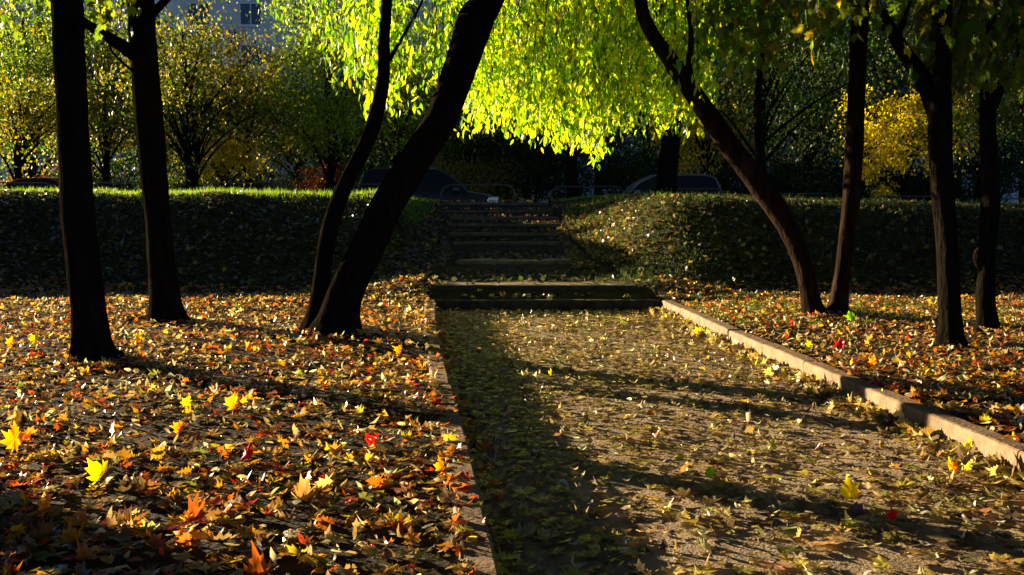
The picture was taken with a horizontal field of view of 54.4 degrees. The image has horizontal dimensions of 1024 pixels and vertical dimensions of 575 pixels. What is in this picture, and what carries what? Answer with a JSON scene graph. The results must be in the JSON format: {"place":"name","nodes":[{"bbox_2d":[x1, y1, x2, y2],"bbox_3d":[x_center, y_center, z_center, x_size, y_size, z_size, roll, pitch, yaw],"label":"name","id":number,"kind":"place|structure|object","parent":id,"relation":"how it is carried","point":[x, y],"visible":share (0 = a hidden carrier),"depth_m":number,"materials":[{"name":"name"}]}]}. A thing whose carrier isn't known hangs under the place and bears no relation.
{"place":"outdoors","nodes":[
{"label":"outdoors","id":0,"kind":"place"},
{"bbox_2d":[0,194,1023,574],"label":"lawn","id":1,"kind":"structure","parent":0,"point":[284,564],"depth_m":9.85,"materials":[{"name":"plant"}]},
{"bbox_2d":[0,421,22,456],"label":"maple leaf","id":2,"kind":"object","parent":1,"relation":"on","point":[13,439],"visible":1,"depth_m":5.48,"materials":[{"name":"yellow plant"}]},
{"bbox_2d":[35,491,49,518],"bbox_3d":[-2.106,0.975,4.480,0.060,0.118,0.095,-3,6,-32],"label":"maple leaf","id":3,"kind":"object","parent":1,"relation":"on","point":[45,504],"visible":0.96,"depth_m":4.49,"materials":[{"name":"orange plant"}]},
{"bbox_2d":[0,158,101,186],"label":"shrub","id":4,"kind":"object","parent":1,"relation":"on","point":[53,173],"visible":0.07,"depth_m":44.20,"materials":[{"name":"green plant"}]},
{"bbox_2d":[0,0,115,183],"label":"deciduous tree","id":5,"kind":"object","parent":1,"relation":"on","point":[25,161],"visible":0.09,"depth_m":54.57,"materials":[{"name":"green plant"}]},
{"bbox_2d":[0,63,120,179],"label":"deciduous tree","id":6,"kind":"object","parent":1,"relation":"on","point":[20,104],"visible":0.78,"depth_m":36.36,"materials":[{"name":"yellow plant"}]},
{"bbox_2d":[0,0,123,177],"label":"deciduous tree","id":7,"kind":"object","parent":1,"relation":"on","point":[15,61],"visible":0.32,"depth_m":42.76,"materials":[{"name":"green plant"}]},
{"bbox_2d":[50,0,124,366],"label":"deciduous tree","id":8,"kind":"object","parent":1,"relation":"on","point":[91,337],"visible":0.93,"depth_m":8.46,"materials":[{"name":"brown plant"}]},
{"bbox_2d":[0,0,191,326],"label":"deciduous tree","id":9,"kind":"object","parent":1,"relation":"on","point":[138,50],"visible":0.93,"depth_m":11.05,"materials":[{"name":"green plant"}]},
{"bbox_2d":[85,458,107,486],"bbox_3d":[-2.042,0.917,4.933,0.128,0.145,0.087,5,7,40],"label":"maple leaf","id":10,"kind":"object","parent":1,"relation":"on","point":[95,470],"visible":0.99,"depth_m":4.96,"materials":[{"name":"yellow plant"}]},
{"bbox_2d":[57,154,140,191],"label":"shrub","id":11,"kind":"object","parent":1,"relation":"on","point":[126,186],"visible":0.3,"depth_m":42.38,"materials":[{"name":"green plant"}]},
{"bbox_2d":[17,18,194,190],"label":"deciduous tree","id":12,"kind":"object","parent":1,"relation":"on","point":[106,145],"visible":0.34,"depth_m":40.97,"materials":[{"name":"green plant"}]},
{"bbox_2d":[32,2,246,190],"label":"deciduous tree","id":13,"kind":"object","parent":1,"relation":"on","point":[127,88],"visible":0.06,"depth_m":55.70,"materials":[{"name":"green plant"}]},
{"bbox_2d":[118,168,242,190],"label":"shrub","id":14,"kind":"object","parent":1,"relation":"on","point":[172,184],"visible":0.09,"depth_m":43.40,"materials":[{"name":"green plant"}]},
{"bbox_2d":[89,0,290,190],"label":"deciduous tree","id":15,"kind":"object","parent":1,"relation":"on","point":[185,140],"visible":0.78,"depth_m":31.50,"materials":[{"name":"yellow plant"}]},
{"bbox_2d":[97,73,286,190],"bbox_3d":[-10.687,-4.918,34.776,6.208,5.450,4.748,0,5,0],"label":"deciduous tree","id":16,"kind":"object","parent":1,"relation":"on","point":[198,155],"visible":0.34,"depth_m":34.47,"materials":[{"name":"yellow plant"}]},
{"bbox_2d":[0,274,434,365],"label":"fallen leaves","id":17,"kind":"object","parent":1,"relation":"on","point":[221,334],"visible":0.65,"depth_m":10.84,"materials":[{"name":"orange plant"}]},
{"bbox_2d":[173,130,281,189],"bbox_3d":[-10.769,-4.233,37.725,4.123,3.545,3.237,0,5,0],"label":"shrub","id":18,"kind":"object","parent":1,"relation":"on","point":[230,162],"visible":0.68,"depth_m":37.45,"materials":[{"name":"green plant"}]},
{"bbox_2d":[224,392,239,413],"bbox_3d":[-1.798,0.750,6.418,0.110,0.154,0.062,-1,5,-8],"label":"maple leaf","id":19,"kind":"object","parent":1,"relation":"on","point":[233,400],"visible":0.98,"depth_m":6.43,"materials":[{"name":"yellow plant"}]},
{"bbox_2d":[0,350,477,574],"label":"fallen leaves","id":20,"kind":"object","parent":1,"relation":"on","point":[206,512],"visible":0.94,"depth_m":5.00,"materials":[{"name":"orange plant"}]},
{"bbox_2d":[0,277,479,574],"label":"leaf scraps","id":21,"kind":"object","parent":1,"relation":"on","point":[380,544],"visible":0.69,"depth_m":6.95,"materials":[{"name":"orange plant"}]},
{"bbox_2d":[169,24,313,190],"bbox_3d":[-10.448,-6.548,39.603,6.912,7.762,5.481,-2,6,-18],"label":"deciduous tree","id":22,"kind":"object","parent":1,"relation":"on","point":[248,129],"visible":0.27,"depth_m":39.18,"materials":[{"name":"green plant"}]},
{"bbox_2d":[179,146,310,190],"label":"shrub","id":23,"kind":"object","parent":1,"relation":"on","point":[260,185],"visible":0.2,"depth_m":42.50,"materials":[{"name":"green plant"}]},
{"bbox_2d":[249,96,352,180],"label":"deciduous tree","id":24,"kind":"object","parent":1,"relation":"on","point":[279,163],"visible":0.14,"depth_m":57.20,"materials":[{"name":"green plant"}]},
{"bbox_2d":[253,165,357,192],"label":"shrub","id":25,"kind":"object","parent":1,"relation":"on","point":[289,186],"visible":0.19,"depth_m":41.42,"materials":[{"name":"green plant"}]},
{"bbox_2d":[216,0,433,192],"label":"deciduous tree","id":26,"kind":"object","parent":1,"relation":"on","point":[325,112],"visible":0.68,"depth_m":33.95,"materials":[{"name":"green plant"}]},
{"bbox_2d":[290,158,360,192],"bbox_3d":[-7.259,-4.120,39.900,3.224,2.666,2.459,2,6,21],"label":"shrub","id":27,"kind":"object","parent":1,"relation":"on","point":[318,182],"visible":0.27,"depth_m":39.57,"materials":[{"name":"green plant"}]},
{"bbox_2d":[257,67,457,192],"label":"deciduous tree","id":28,"kind":"object","parent":1,"relation":"on","point":[349,152],"visible":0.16,"depth_m":52.84,"materials":[{"name":"green plant"}]},
{"bbox_2d":[304,0,512,169],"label":"deciduous tree","id":29,"kind":"object","parent":1,"relation":"on","point":[397,130],"visible":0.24,"depth_m":39.14,"materials":[{"name":"green plant"}]},
{"bbox_2d":[356,147,470,188],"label":"shrub","id":30,"kind":"object","parent":1,"relation":"on","point":[386,158],"visible":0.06,"depth_m":44.42,"materials":[{"name":"green plant"}]},
{"bbox_2d":[324,90,517,189],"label":"deciduous tree","id":31,"kind":"object","parent":1,"relation":"on","point":[369,161],"visible":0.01,"depth_m":55.31,"materials":[{"name":"green plant"}]},
{"bbox_2d":[425,344,443,365],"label":"kerb stone","id":32,"kind":"object","parent":1,"relation":"on","point":[434,350],"visible":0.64,"depth_m":8.99,"materials":[{"name":"concrete"}]},
{"bbox_2d":[429,361,449,383],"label":"kerb stone","id":33,"kind":"object","parent":1,"relation":"on","point":[443,378],"visible":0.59,"depth_m":7.97,"materials":[{"name":"concrete"}]},
{"bbox_2d":[257,0,628,339],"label":"deciduous tree","id":34,"kind":"object","parent":1,"relation":"on","point":[528,65],"visible":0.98,"depth_m":11.09,"materials":[{"name":"green plant"}]},
{"bbox_2d":[434,384,458,413],"bbox_3d":[-0.473,0.905,7.068,0.147,0.266,0.986,-1,5,-6],"label":"kerb stone","id":35,"kind":"object","parent":1,"relation":"on","point":[450,394],"visible":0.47,"depth_m":7.07,"materials":[{"name":"concrete"}]},
{"bbox_2d":[437,412,470,454],"bbox_3d":[-0.361,0.994,6.082,0.148,0.272,0.987,-1,5,-7],"label":"kerb stone","id":36,"kind":"object","parent":1,"relation":"on","point":[455,423],"visible":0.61,"depth_m":6.05,"materials":[{"name":"concrete"}]},
{"bbox_2d":[381,51,538,189],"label":"deciduous tree","id":37,"kind":"object","parent":1,"relation":"on","point":[470,152],"visible":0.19,"depth_m":45.23,"materials":[{"name":"green plant"}]},
{"bbox_2d":[445,451,483,509],"bbox_3d":[-0.251,1.090,5.096,0.147,0.269,0.986,-1,5,-6],"label":"kerb stone","id":38,"kind":"object","parent":1,"relation":"on","point":[465,495],"visible":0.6,"depth_m":4.99,"materials":[{"name":"concrete"}]},
{"bbox_2d":[453,505,499,574],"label":"kerb stone","id":39,"kind":"object","parent":1,"relation":"on","point":[481,554],"visible":0.73,"depth_m":4.07,"materials":[{"name":"concrete"}]},
{"bbox_2d":[430,143,531,201],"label":"shrub","id":40,"kind":"object","parent":1,"relation":"on","point":[483,177],"visible":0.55,"depth_m":42.19,"materials":[{"name":"green plant"}]},
{"bbox_2d":[0,189,1023,311],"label":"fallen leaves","id":41,"kind":"object","parent":1,"relation":"on","point":[403,262],"visible":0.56,"depth_m":16.53,"materials":[{"name":"green plant"}]},
{"bbox_2d":[441,113,594,203],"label":"deciduous tree","id":42,"kind":"object","parent":1,"relation":"on","point":[551,149],"visible":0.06,"depth_m":54.45,"materials":[{"name":"green plant"}]},
{"bbox_2d":[454,107,595,202],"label":"shrub","id":43,"kind":"object","parent":1,"relation":"on","point":[536,171],"visible":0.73,"depth_m":43.45,"materials":[{"name":"green plant"}]},
{"bbox_2d":[426,202,660,311],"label":"garden steps","id":44,"kind":"structure","parent":1,"relation":"on","point":[549,304],"depth_m":14.17,"materials":[{"name":"concrete"}]},
{"bbox_2d":[440,184,515,201],"bbox_3d":[-0.889,-2.364,26.093,1.996,0.676,0.038,0,5,0],"label":"hoop rail","id":45,"kind":"object","parent":44,"relation":"on","point":[477,185],"visible":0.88,"depth_m":26.05,"materials":[{"name":"metal"}]},
{"bbox_2d":[424,193,690,237],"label":"fallen leaves","id":46,"kind":"object","parent":1,"relation":"on","point":[524,222],"visible":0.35,"depth_m":23.70,"materials":[{"name":"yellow plant"}]},
{"bbox_2d":[564,0,596,198],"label":"deciduous tree","id":47,"kind":"object","parent":1,"relation":"on","point":[571,172],"visible":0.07,"depth_m":27.34,"materials":[{"name":"brown plant"}]},
{"bbox_2d":[506,0,658,196],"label":"deciduous tree","id":48,"kind":"object","parent":1,"relation":"on","point":[599,189],"depth_m":49.52,"materials":[{"name":"green plant"}]},
{"bbox_2d":[518,0,718,193],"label":"deciduous tree","id":49,"kind":"object","parent":1,"relation":"on","point":[667,173],"visible":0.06,"depth_m":25.92,"materials":[{"name":"brown plant"}]},
{"bbox_2d":[556,127,700,195],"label":"shrub","id":50,"kind":"object","parent":1,"relation":"on","point":[607,177],"visible":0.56,"depth_m":43.41,"materials":[{"name":"green plant"}]},
{"bbox_2d":[556,193,759,268],"bbox_3d":[2.590,-1.190,19.074,3.281,1.260,5.868,0,5,0],"label":"hedge","id":51,"kind":"object","parent":1,"relation":"on","point":[568,244],"visible":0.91,"depth_m":18.31,"materials":[{"name":"green plant"}]},
{"bbox_2d":[662,300,687,315],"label":"kerb stone","id":52,"kind":"object","parent":1,"relation":"on","point":[674,306],"visible":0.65,"depth_m":12.93,"materials":[{"name":"concrete"}]},
{"bbox_2d":[681,308,711,325],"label":"kerb stone","id":53,"kind":"object","parent":1,"relation":"on","point":[694,316],"visible":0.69,"depth_m":11.90,"materials":[{"name":"concrete"}]},
{"bbox_2d":[632,65,766,185],"bbox_3d":[6.904,-5.249,36.542,4.847,5.768,4.814,0,5,0],"label":"deciduous tree","id":54,"kind":"object","parent":1,"relation":"on","point":[706,148],"visible":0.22,"depth_m":36.46,"materials":[{"name":"green plant"}]},
{"bbox_2d":[702,317,739,336],"bbox_3d":[2.298,0.525,11.008,0.149,0.278,0.984,0,5,-5],"label":"kerb stone","id":55,"kind":"object","parent":1,"relation":"on","point":[719,327],"visible":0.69,"depth_m":10.93,"materials":[{"name":"concrete"}]},
{"bbox_2d":[620,16,836,193],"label":"deciduous tree","id":56,"kind":"object","parent":1,"relation":"on","point":[804,92],"visible":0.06,"depth_m":55.98,"materials":[{"name":"green plant"}]},
{"bbox_2d":[678,136,778,194],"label":"shrub","id":57,"kind":"object","parent":1,"relation":"on","point":[718,178],"visible":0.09,"depth_m":45.00,"materials":[{"name":"green plant"}]},
{"bbox_2d":[577,0,880,318],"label":"deciduous tree","id":58,"kind":"object","parent":1,"relation":"on","point":[682,49],"visible":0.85,"depth_m":11.75,"materials":[{"name":"brown plant"}]},
{"bbox_2d":[729,330,772,356],"bbox_3d":[2.405,0.622,10.024,0.148,0.271,0.986,-1,5,-6],"label":"kerb stone","id":59,"kind":"object","parent":1,"relation":"on","point":[754,343],"visible":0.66,"depth_m":9.95,"materials":[{"name":"concrete"}]},
{"bbox_2d":[720,150,839,197],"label":"shrub","id":60,"kind":"object","parent":1,"relation":"on","point":[787,187],"visible":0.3,"depth_m":44.03,"materials":[{"name":"green plant"}]},
{"bbox_2d":[649,1,915,173],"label":"deciduous tree","id":61,"kind":"object","parent":1,"relation":"on","point":[766,88],"visible":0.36,"depth_m":33.20,"materials":[{"name":"green plant"}]},
{"bbox_2d":[762,343,817,373],"bbox_3d":[2.511,0.711,9.038,0.147,0.280,0.986,-1,5,-6],"label":"kerb stone","id":62,"kind":"object","parent":1,"relation":"on","point":[785,356],"visible":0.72,"depth_m":8.97,"materials":[{"name":"concrete"}]},
{"bbox_2d":[682,16,914,198],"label":"deciduous tree","id":63,"kind":"object","parent":1,"relation":"on","point":[808,151],"visible":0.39,"depth_m":40.97,"materials":[{"name":"green plant"}]},
{"bbox_2d":[695,2,917,191],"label":"deciduous tree","id":64,"kind":"object","parent":1,"relation":"on","point":[820,118],"visible":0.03,"depth_m":58.40,"materials":[{"name":"green plant"}]},
{"bbox_2d":[804,361,868,397],"bbox_3d":[2.619,0.808,8.053,0.148,0.273,0.986,-1,5,-6],"label":"kerb stone","id":65,"kind":"object","parent":1,"relation":"on","point":[843,381],"visible":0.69,"depth_m":7.97,"materials":[{"name":"concrete"}]},
{"bbox_2d":[655,272,1023,361],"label":"fallen leaves","id":66,"kind":"object","parent":1,"relation":"on","point":[907,339],"visible":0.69,"depth_m":11.35,"materials":[{"name":"orange plant"}]},
{"bbox_2d":[662,279,1023,434],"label":"leaf scraps","id":67,"kind":"object","parent":1,"relation":"on","point":[1019,420],"visible":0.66,"depth_m":10.32,"materials":[{"name":"orange plant"}]},
{"bbox_2d":[781,148,925,200],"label":"shrub","id":68,"kind":"object","parent":1,"relation":"on","point":[840,180],"visible":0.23,"depth_m":45.01,"materials":[{"name":"green plant"}]},
{"bbox_2d":[684,295,1023,326],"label":"grass","id":69,"kind":"structure","parent":1,"relation":"on","point":[855,310],"depth_m":12.10,"materials":[{"name":"green plant"}]},
{"bbox_2d":[751,0,978,350],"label":"deciduous tree","id":70,"kind":"object","parent":1,"relation":"on","point":[934,88],"visible":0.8,"depth_m":9.46,"materials":[{"name":"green plant"}]},
{"bbox_2d":[742,0,998,198],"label":"deciduous tree","id":71,"kind":"object","parent":1,"relation":"on","point":[871,55],"visible":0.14,"depth_m":44.81,"materials":[{"name":"green plant"}]},
{"bbox_2d":[854,383,940,427],"bbox_3d":[2.715,0.900,7.066,0.148,0.276,0.986,-1,5,-6],"label":"kerb stone","id":72,"kind":"object","parent":1,"relation":"on","point":[890,401],"visible":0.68,"depth_m":6.99,"materials":[{"name":"concrete"}]},
{"bbox_2d":[825,79,1005,199],"bbox_3d":[14.807,-5.367,38.166,6.346,5.681,6.574,-3,6,-30],"label":"deciduous tree","id":73,"kind":"object","parent":1,"relation":"on","point":[905,126],"visible":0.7,"depth_m":37.10,"materials":[{"name":"yellow plant"}]},
{"bbox_2d":[815,354,1023,441],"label":"fallen leaves","id":74,"kind":"object","parent":1,"relation":"on","point":[995,409],"visible":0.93,"depth_m":7.49,"materials":[{"name":"orange plant"}]},
{"bbox_2d":[872,156,973,201],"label":"shrub","id":75,"kind":"object","parent":1,"relation":"on","point":[923,185],"visible":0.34,"depth_m":44.89,"materials":[{"name":"green plant"}]},
{"bbox_2d":[844,2,1023,203],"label":"deciduous tree","id":76,"kind":"object","parent":1,"relation":"on","point":[968,145],"visible":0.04,"depth_m":56.24,"materials":[{"name":"green plant"}]},
{"bbox_2d":[865,0,1023,202],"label":"deciduous tree","id":77,"kind":"object","parent":1,"relation":"on","point":[977,187],"visible":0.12,"depth_m":39.71,"materials":[{"name":"green plant"}]},
{"bbox_2d":[889,15,1023,202],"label":"deciduous tree","id":78,"kind":"object","parent":1,"relation":"on","point":[1019,194],"visible":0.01,"depth_m":57.45,"materials":[{"name":"green plant"}]},
{"bbox_2d":[895,0,1023,180],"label":"deciduous tree","id":79,"kind":"object","parent":1,"relation":"on","point":[1020,104],"visible":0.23,"depth_m":34.90,"materials":[{"name":"green plant"}]},
{"bbox_2d":[912,0,1023,333],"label":"deciduous tree","id":80,"kind":"object","parent":1,"relation":"on","point":[998,43],"visible":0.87,"depth_m":10.30,"materials":[{"name":"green plant"}]},
{"bbox_2d":[912,127,1023,203],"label":"shrub","id":81,"kind":"object","parent":1,"relation":"on","point":[1011,165],"visible":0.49,"depth_m":44.10,"materials":[{"name":"green plant"}]},
{"bbox_2d":[923,412,1023,471],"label":"kerb stone","id":82,"kind":"object","parent":1,"relation":"on","point":[950,427],"visible":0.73,"depth_m":5.99,"materials":[{"name":"concrete"}]},
{"bbox_2d":[0,190,1023,296],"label":"hedge","id":83,"kind":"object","parent":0,"point":[414,224],"depth_m":16.41,"materials":[{"name":"green plant"}]},
{"bbox_2d":[0,184,1023,233],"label":"grass","id":84,"kind":"structure","parent":0,"point":[209,189],"depth_m":21.23,"materials":[{"name":"green plant"}]},
{"bbox_2d":[436,311,1023,574],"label":"path","id":85,"kind":"structure","parent":0,"point":[831,555],"depth_m":5.79,"materials":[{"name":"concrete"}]},
{"bbox_2d":[419,300,525,574],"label":"fallen leaves","id":86,"kind":"object","parent":85,"relation":"on","point":[514,561],"visible":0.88,"depth_m":6.23,"materials":[{"name":"orange plant"}]},
{"bbox_2d":[490,468,511,481],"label":"maple leaf","id":87,"kind":"object","parent":86,"relation":"on","point":[503,474],"visible":1,"depth_m":5.49,"materials":[{"name":"plant"}]},
{"bbox_2d":[509,521,537,538],"bbox_3d":[0.055,1.119,4.572,0.139,0.053,0.124,0,5,0],"label":"maple leaf","id":88,"kind":"object","parent":85,"relation":"on","point":[529,530],"visible":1,"depth_m":4.59,"materials":[{"name":"green plant"}]},
{"bbox_2d":[436,307,1023,574],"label":"leaf scraps","id":89,"kind":"object","parent":85,"relation":"on","point":[771,537],"visible":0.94,"depth_m":6.63,"materials":[{"name":"plant"}]},
{"bbox_2d":[436,306,1023,574],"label":"fallen leaves","id":90,"kind":"object","parent":85,"relation":"on","point":[881,562],"visible":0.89,"depth_m":5.66,"materials":[{"name":"yellow plant"}]},
{"bbox_2d":[837,474,859,503],"bbox_3d":[1.708,1.026,5.054,0.104,0.150,0.053,5,7,41],"label":"maple leaf","id":91,"kind":"object","parent":85,"relation":"on","point":[849,489],"visible":1,"depth_m":5.06,"materials":[{"name":"yellow plant"}]},
{"bbox_3d":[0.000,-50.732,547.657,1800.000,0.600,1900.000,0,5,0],"label":"ground","id":92,"kind":"structure","parent":0,"visible":0},
{"bbox_2d":[0,0,177,189],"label":"apartment building","id":93,"kind":"structure","parent":92,"relation":"on","point":[169,8],"depth_m":122.62,"materials":[{"name":"grey"}]},
{"bbox_2d":[2,0,196,179],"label":"deciduous tree","id":94,"kind":"object","parent":92,"relation":"on","point":[130,157],"visible":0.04,"depth_m":59.02,"materials":[{"name":"green plant"}]},
{"bbox_2d":[119,74,282,190],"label":"deciduous tree","id":95,"kind":"object","parent":92,"relation":"on","point":[179,172],"visible":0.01,"depth_m":60.70,"materials":[{"name":"green plant"}]},
{"bbox_2d":[172,0,1021,203],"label":"apartment building","id":96,"kind":"structure","parent":92,"relation":"on","point":[241,18],"depth_m":70.60,"materials":[{"name":"concrete"},{"name":"glass"}]},
{"bbox_2d":[185,2,210,26],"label":"window","id":97,"kind":"structure","parent":96,"relation":"in","point":[195,10],"depth_m":70.43,"materials":[{"name":"grey"}]},
{"bbox_2d":[238,2,263,26],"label":"window","id":98,"kind":"structure","parent":96,"relation":"in","point":[245,7],"depth_m":70.45,"materials":[{"name":"grey"}]},
{"bbox_2d":[240,44,264,68],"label":"window","id":99,"kind":"structure","parent":96,"relation":"in","point":[251,55],"depth_m":70.72,"materials":[{"name":"grey"}]},
{"bbox_2d":[291,2,313,26],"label":"window","id":100,"kind":"structure","parent":96,"relation":"in","point":[300,4],"depth_m":70.43,"materials":[{"name":"blue"}]},
{"bbox_2d":[396,2,417,26],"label":"window","id":101,"kind":"structure","parent":96,"relation":"in","point":[415,8],"depth_m":70.43,"materials":[{"name":"blue"}]},
{"bbox_2d":[565,5,724,191],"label":"deciduous tree","id":102,"kind":"object","parent":92,"relation":"on","point":[624,143],"visible":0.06,"depth_m":58.98,"materials":[{"name":"green plant"}]},
{"bbox_2d":[771,2,974,198],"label":"deciduous tree","id":103,"kind":"object","parent":92,"relation":"on","point":[899,93],"visible":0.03,"depth_m":60.41,"materials":[{"name":"green plant"}]},
{"label":"street","id":104,"kind":"structure","parent":0,"visible":0},
{"bbox_2d":[0,177,58,190],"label":"parked car","id":105,"kind":"object","parent":104,"relation":"on","point":[53,182],"visible":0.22,"depth_m":36.12,"materials":[{"name":"black paint"}]},
{"bbox_2d":[354,168,499,202],"bbox_3d":[-2.511,-2.829,30.369,4.390,1.641,1.900,0,5,0],"label":"parked car","id":106,"kind":"object","parent":104,"relation":"on","point":[433,183],"visible":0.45,"depth_m":29.59,"materials":[{"name":"black paint"}]},
{"bbox_2d":[622,174,722,194],"bbox_3d":[4.816,-2.995,32.864,4.140,1.501,1.900,0,5,0],"label":"parked car","id":107,"kind":"object","parent":104,"relation":"on","point":[648,183],"visible":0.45,"depth_m":32.11,"materials":[{"name":"grey paint"}]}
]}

